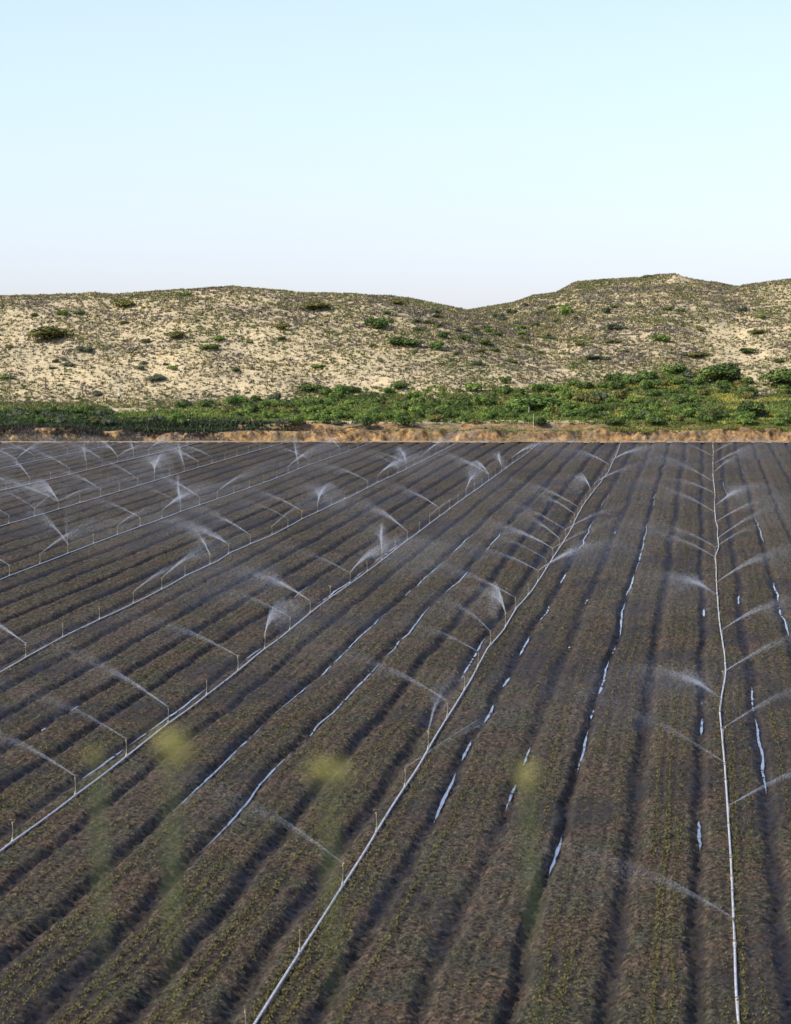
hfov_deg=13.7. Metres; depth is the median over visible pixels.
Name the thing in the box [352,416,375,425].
shrub
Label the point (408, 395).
shrub
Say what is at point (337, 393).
shrub
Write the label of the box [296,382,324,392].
shrub
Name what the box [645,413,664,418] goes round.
shrub
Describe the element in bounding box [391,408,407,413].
shrub
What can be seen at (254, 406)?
shrub
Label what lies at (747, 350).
shrub
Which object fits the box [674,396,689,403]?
shrub
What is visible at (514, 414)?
shrub
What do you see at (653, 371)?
shrub
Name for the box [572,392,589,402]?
shrub
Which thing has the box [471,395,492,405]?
shrub
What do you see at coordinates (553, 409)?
shrub
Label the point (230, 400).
shrub
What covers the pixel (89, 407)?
shrub
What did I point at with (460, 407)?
shrub
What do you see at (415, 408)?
shrub
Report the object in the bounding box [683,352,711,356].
shrub
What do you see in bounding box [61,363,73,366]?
bush
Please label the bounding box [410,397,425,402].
shrub
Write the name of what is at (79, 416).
shrub
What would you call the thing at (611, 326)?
shrub
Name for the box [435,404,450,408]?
shrub
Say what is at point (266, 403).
shrub
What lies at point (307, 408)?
shrub
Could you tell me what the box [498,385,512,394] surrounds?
shrub
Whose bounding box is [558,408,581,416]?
shrub
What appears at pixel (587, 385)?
shrub
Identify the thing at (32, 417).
shrub
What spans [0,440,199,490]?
irrigation pipe
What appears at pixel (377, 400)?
shrub
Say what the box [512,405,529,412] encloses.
shrub
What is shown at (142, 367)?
shrub
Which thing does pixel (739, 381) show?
shrub
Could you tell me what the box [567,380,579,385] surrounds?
shrub
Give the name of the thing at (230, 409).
shrub
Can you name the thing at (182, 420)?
shrub
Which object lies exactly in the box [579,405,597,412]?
shrub
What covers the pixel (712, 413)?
shrub
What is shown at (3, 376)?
shrub
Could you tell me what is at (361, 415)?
shrub
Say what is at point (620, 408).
shrub
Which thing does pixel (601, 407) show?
shrub
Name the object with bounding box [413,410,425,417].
shrub
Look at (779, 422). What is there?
shrub
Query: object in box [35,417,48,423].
shrub
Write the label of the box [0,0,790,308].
sky
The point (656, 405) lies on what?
shrub
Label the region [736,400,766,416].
shrub
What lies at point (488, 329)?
shrub
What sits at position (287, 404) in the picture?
shrub
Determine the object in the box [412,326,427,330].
bush
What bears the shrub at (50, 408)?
on the dune hills
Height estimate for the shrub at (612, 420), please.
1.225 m
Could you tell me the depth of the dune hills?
464.31 m
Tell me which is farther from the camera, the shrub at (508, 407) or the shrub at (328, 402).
the shrub at (328, 402)
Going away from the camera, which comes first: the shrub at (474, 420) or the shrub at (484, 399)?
the shrub at (474, 420)
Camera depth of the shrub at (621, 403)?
431.19 m
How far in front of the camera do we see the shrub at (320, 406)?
427.42 m
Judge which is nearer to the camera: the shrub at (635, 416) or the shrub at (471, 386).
the shrub at (635, 416)
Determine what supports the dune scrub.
on the dune hills
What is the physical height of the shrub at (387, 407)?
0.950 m
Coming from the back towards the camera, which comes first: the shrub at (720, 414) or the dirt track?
the shrub at (720, 414)
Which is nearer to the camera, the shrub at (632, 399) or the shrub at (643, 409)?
the shrub at (643, 409)
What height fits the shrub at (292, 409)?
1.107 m
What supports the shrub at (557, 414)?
on the dune hills
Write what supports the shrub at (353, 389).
on the dune hills
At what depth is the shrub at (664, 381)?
452.84 m
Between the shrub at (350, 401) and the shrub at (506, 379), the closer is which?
the shrub at (350, 401)
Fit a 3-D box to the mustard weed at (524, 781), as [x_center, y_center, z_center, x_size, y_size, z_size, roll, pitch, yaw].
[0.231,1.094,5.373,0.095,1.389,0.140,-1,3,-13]
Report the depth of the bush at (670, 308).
510.51 m
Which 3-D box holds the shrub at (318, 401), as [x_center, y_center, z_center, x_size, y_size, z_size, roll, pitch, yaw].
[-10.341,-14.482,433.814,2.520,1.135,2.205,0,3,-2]
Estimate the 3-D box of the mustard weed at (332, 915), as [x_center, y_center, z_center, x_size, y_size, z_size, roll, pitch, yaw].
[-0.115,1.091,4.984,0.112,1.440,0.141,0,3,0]
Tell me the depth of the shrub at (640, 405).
426.13 m
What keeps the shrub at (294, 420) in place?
on the earth bank
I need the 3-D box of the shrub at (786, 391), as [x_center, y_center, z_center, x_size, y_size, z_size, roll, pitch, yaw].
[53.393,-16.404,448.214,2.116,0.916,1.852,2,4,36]
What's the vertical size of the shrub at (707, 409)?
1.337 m
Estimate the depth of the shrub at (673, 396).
436.45 m
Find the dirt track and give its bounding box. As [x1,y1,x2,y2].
[0,441,788,442]
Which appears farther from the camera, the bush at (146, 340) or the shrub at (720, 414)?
the bush at (146, 340)
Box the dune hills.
[0,275,790,423]
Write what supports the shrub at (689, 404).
on the dune hills
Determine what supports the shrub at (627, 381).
on the dune hills
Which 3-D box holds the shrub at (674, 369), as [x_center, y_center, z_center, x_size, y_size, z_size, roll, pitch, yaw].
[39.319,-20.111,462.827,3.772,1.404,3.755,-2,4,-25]
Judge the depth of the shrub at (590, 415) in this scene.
417.00 m
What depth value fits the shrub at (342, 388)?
441.78 m
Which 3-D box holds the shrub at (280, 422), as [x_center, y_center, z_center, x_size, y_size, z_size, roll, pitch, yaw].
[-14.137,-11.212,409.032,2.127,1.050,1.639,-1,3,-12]
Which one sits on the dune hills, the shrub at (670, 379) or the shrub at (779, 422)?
the shrub at (670, 379)
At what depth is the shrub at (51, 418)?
411.37 m
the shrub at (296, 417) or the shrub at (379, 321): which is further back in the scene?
the shrub at (379, 321)
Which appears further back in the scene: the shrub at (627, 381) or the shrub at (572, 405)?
the shrub at (627, 381)
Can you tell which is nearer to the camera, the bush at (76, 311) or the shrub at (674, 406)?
the shrub at (674, 406)
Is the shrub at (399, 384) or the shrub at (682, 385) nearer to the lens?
the shrub at (399, 384)
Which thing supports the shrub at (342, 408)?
on the dune hills
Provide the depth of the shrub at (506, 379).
449.21 m
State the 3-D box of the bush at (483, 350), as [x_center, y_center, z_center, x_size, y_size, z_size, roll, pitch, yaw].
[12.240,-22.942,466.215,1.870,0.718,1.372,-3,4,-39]
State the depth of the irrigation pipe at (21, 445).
389.29 m
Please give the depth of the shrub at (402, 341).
463.53 m
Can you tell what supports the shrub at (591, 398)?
on the dune hills
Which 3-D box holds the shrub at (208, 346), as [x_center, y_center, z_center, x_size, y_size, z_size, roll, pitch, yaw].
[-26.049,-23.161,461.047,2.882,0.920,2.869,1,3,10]
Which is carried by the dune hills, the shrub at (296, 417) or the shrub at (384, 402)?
the shrub at (384, 402)
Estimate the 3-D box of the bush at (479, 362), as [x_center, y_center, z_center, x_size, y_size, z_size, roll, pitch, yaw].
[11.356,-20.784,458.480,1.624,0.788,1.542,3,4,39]
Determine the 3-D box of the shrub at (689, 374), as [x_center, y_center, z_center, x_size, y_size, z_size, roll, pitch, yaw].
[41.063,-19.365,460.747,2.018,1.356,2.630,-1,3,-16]
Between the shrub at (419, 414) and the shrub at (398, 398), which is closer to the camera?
the shrub at (419, 414)
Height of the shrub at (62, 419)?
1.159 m
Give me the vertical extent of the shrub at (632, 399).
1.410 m
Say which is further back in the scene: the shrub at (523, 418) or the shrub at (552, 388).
the shrub at (552, 388)
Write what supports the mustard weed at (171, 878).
on the embankment
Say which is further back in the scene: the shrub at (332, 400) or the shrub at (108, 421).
the shrub at (332, 400)
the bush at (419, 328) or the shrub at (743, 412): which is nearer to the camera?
the shrub at (743, 412)
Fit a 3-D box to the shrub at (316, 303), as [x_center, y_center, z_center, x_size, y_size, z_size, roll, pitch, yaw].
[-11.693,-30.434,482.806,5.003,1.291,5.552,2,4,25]
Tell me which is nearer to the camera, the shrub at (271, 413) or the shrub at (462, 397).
the shrub at (271, 413)
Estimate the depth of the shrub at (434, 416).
413.21 m
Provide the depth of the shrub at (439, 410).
419.81 m
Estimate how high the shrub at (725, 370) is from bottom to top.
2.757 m
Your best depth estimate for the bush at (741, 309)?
517.53 m
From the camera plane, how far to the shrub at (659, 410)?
423.98 m
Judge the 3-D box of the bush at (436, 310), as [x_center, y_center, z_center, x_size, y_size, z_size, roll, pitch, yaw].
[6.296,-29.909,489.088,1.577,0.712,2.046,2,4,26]
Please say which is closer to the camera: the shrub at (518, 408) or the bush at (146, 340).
the shrub at (518, 408)
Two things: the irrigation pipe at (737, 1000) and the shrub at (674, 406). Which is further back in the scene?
the shrub at (674, 406)
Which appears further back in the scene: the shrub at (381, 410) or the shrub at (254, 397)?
the shrub at (254, 397)
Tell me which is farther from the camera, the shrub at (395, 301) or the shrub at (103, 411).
the shrub at (395, 301)
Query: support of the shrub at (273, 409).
on the dune hills
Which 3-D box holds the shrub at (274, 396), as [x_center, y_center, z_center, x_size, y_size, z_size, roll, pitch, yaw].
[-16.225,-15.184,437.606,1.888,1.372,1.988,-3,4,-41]
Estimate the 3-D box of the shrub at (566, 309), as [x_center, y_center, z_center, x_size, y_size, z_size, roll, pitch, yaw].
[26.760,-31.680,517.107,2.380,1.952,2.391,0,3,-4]
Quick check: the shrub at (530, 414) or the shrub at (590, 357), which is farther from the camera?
the shrub at (590, 357)
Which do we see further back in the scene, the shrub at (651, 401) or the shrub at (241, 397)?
the shrub at (241, 397)
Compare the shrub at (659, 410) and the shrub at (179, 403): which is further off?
the shrub at (179, 403)
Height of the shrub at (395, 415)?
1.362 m
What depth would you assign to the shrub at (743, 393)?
441.01 m
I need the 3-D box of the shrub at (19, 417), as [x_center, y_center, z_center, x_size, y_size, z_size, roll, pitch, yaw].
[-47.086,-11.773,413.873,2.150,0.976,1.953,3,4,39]
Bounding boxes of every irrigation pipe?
[0,438,39,449]
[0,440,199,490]
[0,441,540,851]
[0,442,123,468]
[0,442,371,579]
[0,442,457,672]
[1,438,285,525]
[244,437,620,1023]
[712,437,741,1023]
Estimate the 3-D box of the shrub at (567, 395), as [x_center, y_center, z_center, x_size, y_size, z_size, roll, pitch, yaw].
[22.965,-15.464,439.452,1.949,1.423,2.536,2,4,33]
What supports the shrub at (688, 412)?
on the dune hills
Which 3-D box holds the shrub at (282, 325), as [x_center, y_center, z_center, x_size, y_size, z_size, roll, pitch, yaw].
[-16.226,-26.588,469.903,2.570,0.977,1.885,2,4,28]
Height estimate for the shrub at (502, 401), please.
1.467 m
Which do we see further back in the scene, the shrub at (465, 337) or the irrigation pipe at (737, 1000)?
the shrub at (465, 337)
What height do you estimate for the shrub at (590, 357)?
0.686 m
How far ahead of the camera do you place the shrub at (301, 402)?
432.07 m
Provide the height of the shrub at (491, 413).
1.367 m
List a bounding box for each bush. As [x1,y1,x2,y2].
[55,310,67,314]
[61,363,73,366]
[72,310,84,313]
[140,338,150,342]
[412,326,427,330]
[431,309,441,312]
[431,314,444,317]
[471,360,481,365]
[476,339,490,344]
[476,348,486,352]
[490,313,503,316]
[506,309,517,313]
[573,340,584,345]
[599,307,611,311]
[661,306,674,310]
[695,326,704,330]
[735,306,746,311]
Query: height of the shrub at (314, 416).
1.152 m
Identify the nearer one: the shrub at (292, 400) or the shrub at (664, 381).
the shrub at (292, 400)
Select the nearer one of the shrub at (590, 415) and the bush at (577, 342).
the shrub at (590, 415)
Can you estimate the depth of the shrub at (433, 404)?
430.96 m
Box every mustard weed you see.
[84,751,105,1023]
[144,727,199,1023]
[303,757,352,1023]
[510,759,539,1023]
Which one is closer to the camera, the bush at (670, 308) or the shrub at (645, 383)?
the shrub at (645, 383)
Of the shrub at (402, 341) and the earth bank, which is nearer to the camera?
the earth bank
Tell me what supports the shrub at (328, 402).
on the dune hills
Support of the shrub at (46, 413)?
on the dune hills
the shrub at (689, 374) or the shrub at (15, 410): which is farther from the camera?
the shrub at (689, 374)
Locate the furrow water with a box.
[41,451,788,873]
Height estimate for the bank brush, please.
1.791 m
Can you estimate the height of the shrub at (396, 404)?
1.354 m
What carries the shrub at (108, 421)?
on the earth bank
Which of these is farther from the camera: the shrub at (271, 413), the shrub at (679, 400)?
the shrub at (679, 400)
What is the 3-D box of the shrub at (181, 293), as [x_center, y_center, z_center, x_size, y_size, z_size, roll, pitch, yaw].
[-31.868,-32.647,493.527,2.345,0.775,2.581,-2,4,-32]
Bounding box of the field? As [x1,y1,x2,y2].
[0,442,790,1023]
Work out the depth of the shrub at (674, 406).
427.44 m
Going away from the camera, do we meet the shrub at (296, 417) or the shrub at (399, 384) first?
the shrub at (296, 417)
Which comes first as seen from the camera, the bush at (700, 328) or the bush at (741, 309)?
the bush at (700, 328)
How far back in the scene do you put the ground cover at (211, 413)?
429.05 m
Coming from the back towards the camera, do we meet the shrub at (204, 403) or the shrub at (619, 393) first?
the shrub at (619, 393)
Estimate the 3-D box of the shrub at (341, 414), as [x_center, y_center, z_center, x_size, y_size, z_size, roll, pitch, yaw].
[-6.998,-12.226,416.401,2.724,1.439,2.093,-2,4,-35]
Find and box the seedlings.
[0,442,790,1023]
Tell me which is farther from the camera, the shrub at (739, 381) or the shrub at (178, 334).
the shrub at (178, 334)
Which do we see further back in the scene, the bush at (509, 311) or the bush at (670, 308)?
the bush at (509, 311)
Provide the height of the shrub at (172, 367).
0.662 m
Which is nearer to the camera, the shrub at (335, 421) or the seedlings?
the seedlings
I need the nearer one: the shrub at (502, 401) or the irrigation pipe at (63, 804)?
the irrigation pipe at (63, 804)
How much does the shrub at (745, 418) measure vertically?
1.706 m
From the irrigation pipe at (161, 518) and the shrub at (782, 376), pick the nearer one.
the irrigation pipe at (161, 518)
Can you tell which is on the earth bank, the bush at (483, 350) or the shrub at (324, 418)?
the shrub at (324, 418)
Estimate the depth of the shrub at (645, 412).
419.88 m
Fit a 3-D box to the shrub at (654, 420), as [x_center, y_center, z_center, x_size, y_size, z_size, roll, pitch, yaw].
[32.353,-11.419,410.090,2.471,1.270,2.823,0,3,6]
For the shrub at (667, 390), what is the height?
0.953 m
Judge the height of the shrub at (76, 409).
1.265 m
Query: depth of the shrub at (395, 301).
490.04 m
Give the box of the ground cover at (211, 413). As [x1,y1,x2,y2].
[0,368,790,430]
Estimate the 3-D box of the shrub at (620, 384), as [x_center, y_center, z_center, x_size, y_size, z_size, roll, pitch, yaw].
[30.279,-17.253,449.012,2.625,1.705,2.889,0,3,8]
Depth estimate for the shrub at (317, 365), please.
453.25 m
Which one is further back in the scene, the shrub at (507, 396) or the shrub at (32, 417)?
the shrub at (507, 396)
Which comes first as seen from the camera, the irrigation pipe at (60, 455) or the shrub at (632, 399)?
the irrigation pipe at (60, 455)
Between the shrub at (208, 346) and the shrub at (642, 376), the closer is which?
the shrub at (642, 376)
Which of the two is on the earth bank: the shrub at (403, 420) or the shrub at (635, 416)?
the shrub at (403, 420)
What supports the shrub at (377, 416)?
on the dune hills
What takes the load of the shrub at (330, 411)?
on the dune hills
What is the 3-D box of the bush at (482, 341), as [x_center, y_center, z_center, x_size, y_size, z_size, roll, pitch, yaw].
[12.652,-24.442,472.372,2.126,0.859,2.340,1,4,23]
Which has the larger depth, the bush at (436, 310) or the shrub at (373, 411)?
the bush at (436, 310)
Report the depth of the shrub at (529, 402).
425.70 m
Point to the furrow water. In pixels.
(491, 707)
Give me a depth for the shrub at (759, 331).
493.25 m
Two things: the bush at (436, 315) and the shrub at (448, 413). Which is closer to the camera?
the shrub at (448, 413)
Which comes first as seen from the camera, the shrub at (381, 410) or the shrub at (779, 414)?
the shrub at (779, 414)
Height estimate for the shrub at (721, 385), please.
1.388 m
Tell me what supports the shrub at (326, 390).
on the dune hills
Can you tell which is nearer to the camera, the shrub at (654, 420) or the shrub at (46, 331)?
the shrub at (654, 420)
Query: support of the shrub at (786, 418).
on the earth bank
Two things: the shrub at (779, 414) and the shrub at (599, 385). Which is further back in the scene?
the shrub at (599, 385)
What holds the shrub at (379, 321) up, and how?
on the dune hills
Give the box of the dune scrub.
[0,272,790,408]
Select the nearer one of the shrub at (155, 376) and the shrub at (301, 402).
the shrub at (301, 402)
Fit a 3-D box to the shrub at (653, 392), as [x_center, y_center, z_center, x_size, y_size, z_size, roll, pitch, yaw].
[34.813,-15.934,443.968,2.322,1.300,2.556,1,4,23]
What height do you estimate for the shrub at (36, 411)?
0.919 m
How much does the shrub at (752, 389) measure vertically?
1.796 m
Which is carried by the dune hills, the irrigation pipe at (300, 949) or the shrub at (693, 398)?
the shrub at (693, 398)
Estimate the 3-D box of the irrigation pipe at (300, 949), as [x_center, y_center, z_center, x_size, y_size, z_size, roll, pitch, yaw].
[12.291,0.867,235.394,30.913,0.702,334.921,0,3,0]
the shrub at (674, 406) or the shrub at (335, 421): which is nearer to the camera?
the shrub at (335, 421)
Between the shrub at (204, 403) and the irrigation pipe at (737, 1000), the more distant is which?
the shrub at (204, 403)
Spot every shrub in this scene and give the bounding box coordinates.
[0,375,15,378]
[11,407,24,413]
[14,415,28,419]
[26,325,73,339]
[28,409,40,413]
[29,414,39,419]
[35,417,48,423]
[41,409,53,417]
[42,405,56,411]
[46,416,57,420]
[55,416,66,423]
[66,406,83,412]
[71,414,87,419]
[74,346,92,352]
[80,405,92,409]
[83,409,95,413]
[91,390,102,395]
[96,409,106,413]
[100,419,113,424]
[110,299,134,306]
[133,365,144,369]
[146,373,166,380]
[147,414,163,421]
[165,331,184,338]
[165,413,184,421]
[166,365,177,369]
[174,400,187,407]
[176,292,189,295]
[177,417,186,424]
[197,399,211,407]
[199,344,218,349]
[213,336,224,339]
[223,407,234,412]
[224,395,242,405]
[235,395,246,399]
[238,408,252,413]
[242,402,258,411]
[250,395,260,400]
[259,410,278,417]
[260,400,276,406]
[265,406,277,411]
[266,393,280,400]
[274,323,290,328]
[274,418,290,425]
[276,399,289,405]
[278,412,290,416]
[283,406,300,412]
[284,401,297,407]
[287,416,302,424]
[289,413,304,424]
[290,397,299,403]
[295,399,305,404]
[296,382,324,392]
[297,301,331,308]
[302,406,316,412]
[308,398,323,404]
[308,413,320,418]
[310,364,324,366]
[314,405,326,409]
[318,386,331,396]
[319,413,337,423]
[321,408,335,414]
[323,398,336,402]
[323,401,335,405]
[328,390,342,397]
[331,419,340,424]
[332,384,348,392]
[333,410,350,418]
[336,406,347,410]
[344,399,357,404]
[348,385,361,392]
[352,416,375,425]
[354,412,371,417]
[364,317,393,327]
[365,410,380,414]
[367,397,385,402]
[370,412,386,420]
[372,407,386,412]
[380,400,389,403]
[381,406,395,409]
[383,387,394,393]
[385,337,421,346]
[388,411,405,418]
[389,299,403,303]
[390,380,410,389]
[390,416,417,425]
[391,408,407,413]
[393,401,410,408]
[394,396,405,401]
[397,405,409,409]
[404,392,419,399]
[408,405,424,412]
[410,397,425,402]
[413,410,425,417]
[427,413,444,421]
[428,341,443,349]
[428,402,439,405]
[428,407,446,414]
[430,398,442,403]
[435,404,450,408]
[437,331,449,337]
[441,400,454,405]
[442,410,458,417]
[449,393,462,397]
[452,395,468,400]
[453,405,470,410]
[454,399,471,406]
[457,414,473,420]
[458,334,472,340]
[464,382,481,392]
[469,418,479,424]
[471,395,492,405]
[479,410,497,417]
[484,328,494,332]
[491,397,501,403]
[497,397,510,404]
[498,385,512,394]
[499,395,514,397]
[500,376,511,383]
[502,404,512,410]
[504,396,559,410]
[505,412,518,417]
[509,392,522,396]
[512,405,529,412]
[513,388,524,393]
[520,416,531,421]
[524,412,537,416]
[529,383,549,391]
[529,416,546,425]
[547,384,567,392]
[548,406,564,412]
[553,412,563,417]
[556,400,579,409]
[558,305,572,315]
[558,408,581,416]
[559,391,573,399]
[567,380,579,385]
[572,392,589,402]
[574,381,594,388]
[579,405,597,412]
[583,394,600,404]
[585,355,602,359]
[586,412,601,418]
[593,392,608,400]
[594,383,606,387]
[595,403,608,410]
[600,323,626,329]
[603,373,622,381]
[605,397,619,402]
[605,416,624,425]
[607,380,626,389]
[612,388,629,398]
[615,401,626,405]
[617,405,628,410]
[620,372,657,383]
[621,408,637,416]
[623,379,631,384]
[623,396,644,403]
[627,412,642,419]
[630,402,649,408]
[636,406,652,411]
[638,411,651,414]
[640,370,656,374]
[640,379,661,389]
[645,390,661,396]
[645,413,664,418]
[645,416,663,425]
[646,399,660,404]
[648,402,662,408]
[649,334,670,341]
[652,408,664,411]
[658,378,667,385]
[659,364,686,373]
[660,388,673,392]
[665,376,687,384]
[669,393,685,400]
[669,405,682,408]
[672,408,695,417]
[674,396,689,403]
[675,414,685,421]
[679,384,689,387]
[681,369,696,378]
[681,401,700,408]
[682,394,701,401]
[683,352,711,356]
[686,407,702,412]
[689,386,699,391]
[691,376,706,384]
[695,411,713,422]
[697,388,710,395]
[698,362,742,380]
[698,409,715,418]
[700,408,715,412]
[713,410,729,417]
[716,389,729,393]
[717,381,733,388]
[733,379,745,383]
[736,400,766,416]
[736,410,755,419]
[736,413,753,424]
[738,385,758,394]
[739,348,759,352]
[739,389,754,398]
[742,376,753,384]
[747,329,766,333]
[756,368,790,387]
[773,358,783,362]
[774,412,789,416]
[774,420,785,425]
[778,384,790,388]
[778,389,790,394]
[779,414,790,421]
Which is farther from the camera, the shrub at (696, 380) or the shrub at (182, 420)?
the shrub at (696, 380)
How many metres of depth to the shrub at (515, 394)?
440.97 m
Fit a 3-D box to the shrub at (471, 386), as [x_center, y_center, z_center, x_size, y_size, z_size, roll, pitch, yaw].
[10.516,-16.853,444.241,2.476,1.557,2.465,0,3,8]
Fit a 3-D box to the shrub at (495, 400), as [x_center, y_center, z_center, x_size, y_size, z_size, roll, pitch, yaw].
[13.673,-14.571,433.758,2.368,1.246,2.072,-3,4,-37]
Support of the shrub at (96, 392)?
on the dune hills
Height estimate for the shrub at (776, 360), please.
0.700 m
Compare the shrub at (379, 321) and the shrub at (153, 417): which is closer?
the shrub at (153, 417)
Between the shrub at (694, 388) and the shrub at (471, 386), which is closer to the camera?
the shrub at (471, 386)
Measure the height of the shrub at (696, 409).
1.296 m
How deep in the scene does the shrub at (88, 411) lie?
422.18 m
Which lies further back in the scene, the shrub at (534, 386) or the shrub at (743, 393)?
the shrub at (534, 386)
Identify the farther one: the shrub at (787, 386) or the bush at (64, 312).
the bush at (64, 312)
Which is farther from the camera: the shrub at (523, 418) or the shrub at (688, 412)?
the shrub at (688, 412)
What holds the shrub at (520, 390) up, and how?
on the dune hills
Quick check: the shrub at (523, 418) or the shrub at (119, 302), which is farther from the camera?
the shrub at (119, 302)
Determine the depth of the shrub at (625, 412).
416.29 m
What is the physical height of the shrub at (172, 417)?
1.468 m
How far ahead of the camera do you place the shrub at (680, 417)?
411.52 m
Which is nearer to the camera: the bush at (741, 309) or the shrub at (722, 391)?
the shrub at (722, 391)
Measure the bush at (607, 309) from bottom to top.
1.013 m
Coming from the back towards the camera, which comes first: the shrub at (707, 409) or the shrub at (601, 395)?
the shrub at (601, 395)
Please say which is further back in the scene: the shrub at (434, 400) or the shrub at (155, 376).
the shrub at (155, 376)
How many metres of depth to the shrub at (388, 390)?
441.82 m
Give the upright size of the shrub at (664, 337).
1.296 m
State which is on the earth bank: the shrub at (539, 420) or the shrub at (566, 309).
the shrub at (539, 420)
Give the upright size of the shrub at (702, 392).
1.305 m
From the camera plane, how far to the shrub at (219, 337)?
464.55 m
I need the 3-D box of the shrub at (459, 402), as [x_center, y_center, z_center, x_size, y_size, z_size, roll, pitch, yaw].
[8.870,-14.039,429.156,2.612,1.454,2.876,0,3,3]
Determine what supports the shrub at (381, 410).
on the dune hills
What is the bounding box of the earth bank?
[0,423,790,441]
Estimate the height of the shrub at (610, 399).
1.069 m
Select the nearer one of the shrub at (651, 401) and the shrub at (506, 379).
the shrub at (651, 401)
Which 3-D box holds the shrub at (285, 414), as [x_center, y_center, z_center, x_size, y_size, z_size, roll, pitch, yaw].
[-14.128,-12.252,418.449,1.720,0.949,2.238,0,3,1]
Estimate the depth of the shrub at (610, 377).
455.26 m
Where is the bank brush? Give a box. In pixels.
[0,418,790,432]
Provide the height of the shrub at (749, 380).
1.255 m
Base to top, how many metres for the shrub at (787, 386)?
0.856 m
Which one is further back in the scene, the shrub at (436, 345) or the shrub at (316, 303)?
the shrub at (316, 303)
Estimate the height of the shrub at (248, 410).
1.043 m
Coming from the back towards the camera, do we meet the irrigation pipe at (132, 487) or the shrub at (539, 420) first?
the shrub at (539, 420)
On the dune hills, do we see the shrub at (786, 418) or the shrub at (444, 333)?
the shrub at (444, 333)
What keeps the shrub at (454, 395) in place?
on the dune hills
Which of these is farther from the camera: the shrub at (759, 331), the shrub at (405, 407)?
the shrub at (759, 331)
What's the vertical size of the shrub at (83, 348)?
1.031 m
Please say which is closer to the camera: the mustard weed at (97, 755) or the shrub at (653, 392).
the mustard weed at (97, 755)
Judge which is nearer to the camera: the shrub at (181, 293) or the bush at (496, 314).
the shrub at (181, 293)
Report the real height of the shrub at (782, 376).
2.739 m
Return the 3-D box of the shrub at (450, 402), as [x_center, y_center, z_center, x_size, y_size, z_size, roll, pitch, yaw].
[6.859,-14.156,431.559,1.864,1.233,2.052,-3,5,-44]
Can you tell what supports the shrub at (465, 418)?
on the dune hills
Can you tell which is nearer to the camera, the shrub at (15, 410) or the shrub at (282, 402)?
the shrub at (15, 410)
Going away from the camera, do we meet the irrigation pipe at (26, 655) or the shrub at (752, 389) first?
the irrigation pipe at (26, 655)
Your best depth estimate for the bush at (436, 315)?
485.73 m

